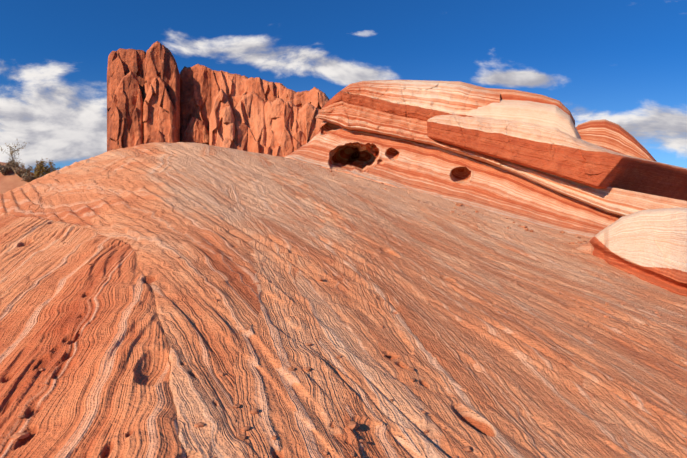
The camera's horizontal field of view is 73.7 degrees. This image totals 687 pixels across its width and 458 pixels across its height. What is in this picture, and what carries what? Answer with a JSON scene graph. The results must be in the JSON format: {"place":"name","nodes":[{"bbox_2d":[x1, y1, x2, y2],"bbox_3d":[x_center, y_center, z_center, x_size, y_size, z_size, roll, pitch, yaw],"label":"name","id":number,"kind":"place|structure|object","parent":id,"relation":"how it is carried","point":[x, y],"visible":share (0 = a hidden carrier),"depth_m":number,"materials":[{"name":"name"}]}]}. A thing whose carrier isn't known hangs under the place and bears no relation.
{"place":"outdoors","nodes":[
{"label":"outdoors","id":0,"kind":"place"},
{"bbox_2d":[0,162,32,193],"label":"hillside","id":1,"kind":"structure","parent":0,"point":[10,180],"depth_m":34.17,"materials":[{"name":"orange stone"}]},
{"bbox_2d":[0,163,11,174],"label":"bursage shrub","id":2,"kind":"object","parent":1,"relation":"on","point":[6,169],"visible":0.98,"depth_m":34.54,"materials":[{"name":"brown plant"}]},
{"bbox_2d":[0,140,25,160],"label":"bare tree","id":3,"kind":"object","parent":1,"relation":"on","point":[11,153],"visible":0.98,"depth_m":35.55,"materials":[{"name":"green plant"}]},
{"bbox_2d":[6,160,22,168],"bbox_3d":[-25.134,-4.893,35.257,1.495,0.898,1.161,-1,-3,10],"label":"bursage shrub","id":4,"kind":"object","parent":1,"relation":"on","point":[14,164],"visible":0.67,"depth_m":34.96,"materials":[{"name":"grey plant"}]},
{"bbox_2d":[11,163,31,176],"bbox_3d":[-24.298,-4.388,34.519,1.299,1.151,1.707,0,-3,1],"label":"bursage shrub","id":5,"kind":"object","parent":1,"relation":"on","point":[18,171],"visible":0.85,"depth_m":34.36,"materials":[{"name":"brown plant"}]},
{"bbox_2d":[21,172,36,182],"bbox_3d":[-23.165,-3.851,33.965,1.169,0.983,1.355,0,-3,1],"label":"bursage shrub","id":6,"kind":"object","parent":1,"relation":"on","point":[27,178],"visible":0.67,"depth_m":33.69,"materials":[{"name":"brown plant"}]},
{"bbox_2d":[24,158,57,177],"bbox_3d":[-22.754,-4.372,34.324,2.251,1.884,2.088,0,-3,1],"label":"creosote shrub","id":7,"kind":"object","parent":1,"relation":"on","point":[42,169],"visible":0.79,"depth_m":34.11,"materials":[{"name":"green plant"}]},
{"bbox_2d":[211,70,247,110],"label":"rock cliff","id":8,"kind":"structure","parent":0,"point":[230,85],"depth_m":41.59,"materials":[{"name":"orange stone"}]},
{"bbox_2d":[244,77,281,101],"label":"rock cliff","id":9,"kind":"structure","parent":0,"point":[265,90],"depth_m":41.13,"materials":[{"name":"orange stone"}]},
{"bbox_2d":[278,83,309,108],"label":"rock cliff","id":10,"kind":"structure","parent":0,"point":[297,99],"depth_m":40.62,"materials":[{"name":"orange stone"}]},
{"bbox_2d":[306,87,328,108],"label":"rock cliff","id":11,"kind":"structure","parent":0,"point":[317,98],"depth_m":40.04,"materials":[{"name":"orange stone"}]},
{"bbox_2d":[0,142,686,457],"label":"ground slab","id":12,"kind":"structure","parent":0,"point":[142,347],"depth_m":3.76,"materials":[{"name":"stone"}]},
{"bbox_2d":[109,71,143,150],"bbox_3d":[-18.770,-8.592,39.107,4.701,10.734,2.644,0,-3,9],"label":"butte","id":13,"kind":"object","parent":12,"relation":"on","point":[126,121],"visible":0.54,"depth_m":38.90,"materials":[{"name":"orange stone"}]},
{"bbox_2d":[107,48,145,151],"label":"butte","id":14,"kind":"object","parent":12,"relation":"on","point":[122,63],"visible":0.25,"depth_m":40.97,"materials":[{"name":"orange stone"}]},
{"bbox_2d":[143,76,177,143],"bbox_3d":[-15.535,-8.398,38.849,2.918,10.378,3.958,1,-3,-23],"label":"butte","id":15,"kind":"object","parent":12,"relation":"on","point":[160,122],"visible":0.54,"depth_m":38.78,"materials":[{"name":"orange stone"}]},
{"bbox_2d":[144,41,179,141],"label":"butte","id":16,"kind":"object","parent":12,"relation":"on","point":[160,61],"visible":0.42,"depth_m":40.25,"materials":[{"name":"orange stone"}]},
{"bbox_2d":[183,117,208,144],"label":"rock","id":17,"kind":"object","parent":12,"relation":"on","point":[196,131],"visible":0.29,"depth_m":40.16,"materials":[{"name":"orange stone"}]},
{"bbox_2d":[180,64,215,141],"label":"rock cliff","id":18,"kind":"structure","parent":12,"relation":"on","point":[195,91],"depth_m":42.11,"materials":[{"name":"orange stone"}]},
{"bbox_2d":[209,89,234,148],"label":"rock cliff","id":19,"kind":"structure","parent":12,"relation":"on","point":[221,126],"depth_m":38.69,"materials":[{"name":"orange stone"}]},
{"bbox_2d":[232,92,265,153],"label":"rock cliff","id":20,"kind":"structure","parent":12,"relation":"on","point":[249,117],"depth_m":39.43,"materials":[{"name":"orange stone"}]},
{"bbox_2d":[264,98,298,156],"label":"rock cliff","id":21,"kind":"structure","parent":12,"relation":"on","point":[281,126],"depth_m":39.10,"materials":[{"name":"orange stone"}]},
{"bbox_2d":[293,102,323,151],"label":"rock cliff","id":22,"kind":"structure","parent":12,"relation":"on","point":[308,125],"depth_m":38.97,"materials":[{"name":"orange stone"}]},
{"bbox_2d":[9,166,685,457],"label":"pebbles","id":23,"kind":"object","parent":12,"relation":"on","point":[350,425],"visible":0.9,"depth_m":2.78,"materials":[{"name":"stone"}]},
{"bbox_2d":[285,121,621,238],"bbox_3d":[3.880,-1.436,14.993,13.521,6.573,4.473,-2,-4,36],"label":"rock layer","id":24,"kind":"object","parent":12,"relation":"on","point":[427,169],"depth_m":15.55,"materials":[{"name":"stone"}]},
{"bbox_2d":[315,80,499,166],"bbox_3d":[2.023,-4.065,17.446,7.492,4.250,2.140,-1,-3,21],"label":"rock formation","id":25,"kind":"object","parent":24,"relation":"on","point":[404,109],"visible":0.85,"depth_m":16.88,"materials":[{"name":"orange stone"}]},
{"bbox_2d":[427,113,686,200],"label":"rock ledge","id":26,"kind":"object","parent":24,"relation":"on","point":[554,151],"depth_m":14.48,"materials":[{"name":"orange stone"}]},
{"bbox_2d":[466,100,580,138],"bbox_3d":[5.809,-3.640,15.664,4.073,2.109,1.247,-2,-3,30],"label":"rock layer","id":27,"kind":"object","parent":26,"relation":"on","point":[544,114],"depth_m":15.11,"materials":[{"name":"beige stone"}]},
{"bbox_2d":[576,119,656,161],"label":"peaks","id":28,"kind":"object","parent":26,"relation":"attached to","point":[609,135],"visible":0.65,"depth_m":17.06,"materials":[{"name":"stone"}]},
{"bbox_2d":[433,145,686,215],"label":"formation ledges","id":29,"kind":"object","parent":24,"relation":"on","point":[619,202],"visible":0.46,"depth_m":13.56,"materials":[{"name":"orange stone"}]},
{"bbox_2d":[575,243,593,253],"bbox_3d":[5.749,0.491,10.351,1.071,0.406,0.725,0,-3,1],"label":"rock","id":30,"kind":"object","parent":12,"relation":"on","point":[587,247],"visible":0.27,"depth_m":10.24,"materials":[{"name":"stone"}]},
{"bbox_2d":[588,208,686,296],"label":"boulder","id":31,"kind":"object","parent":12,"relation":"on","point":[650,246],"visible":0.83,"depth_m":9.02,"materials":[{"name":"stone"}]},
{"bbox_2d":[0,0,686,171],"label":"sky","id":32,"kind":"structure","parent":0,"point":[623,63],"materials":[{"name":"blue"}]},
{"bbox_2d":[486,88,574,124],"bbox_3d":[6.406,-4.281,16.258,3.216,2.058,1.142,-2,-3,27],"label":"rock layer","id":33,"kind":"object","parent":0,"point":[508,94],"visible":0.48,"depth_m":15.92,"materials":[{"name":"orange stone"}]}
]}

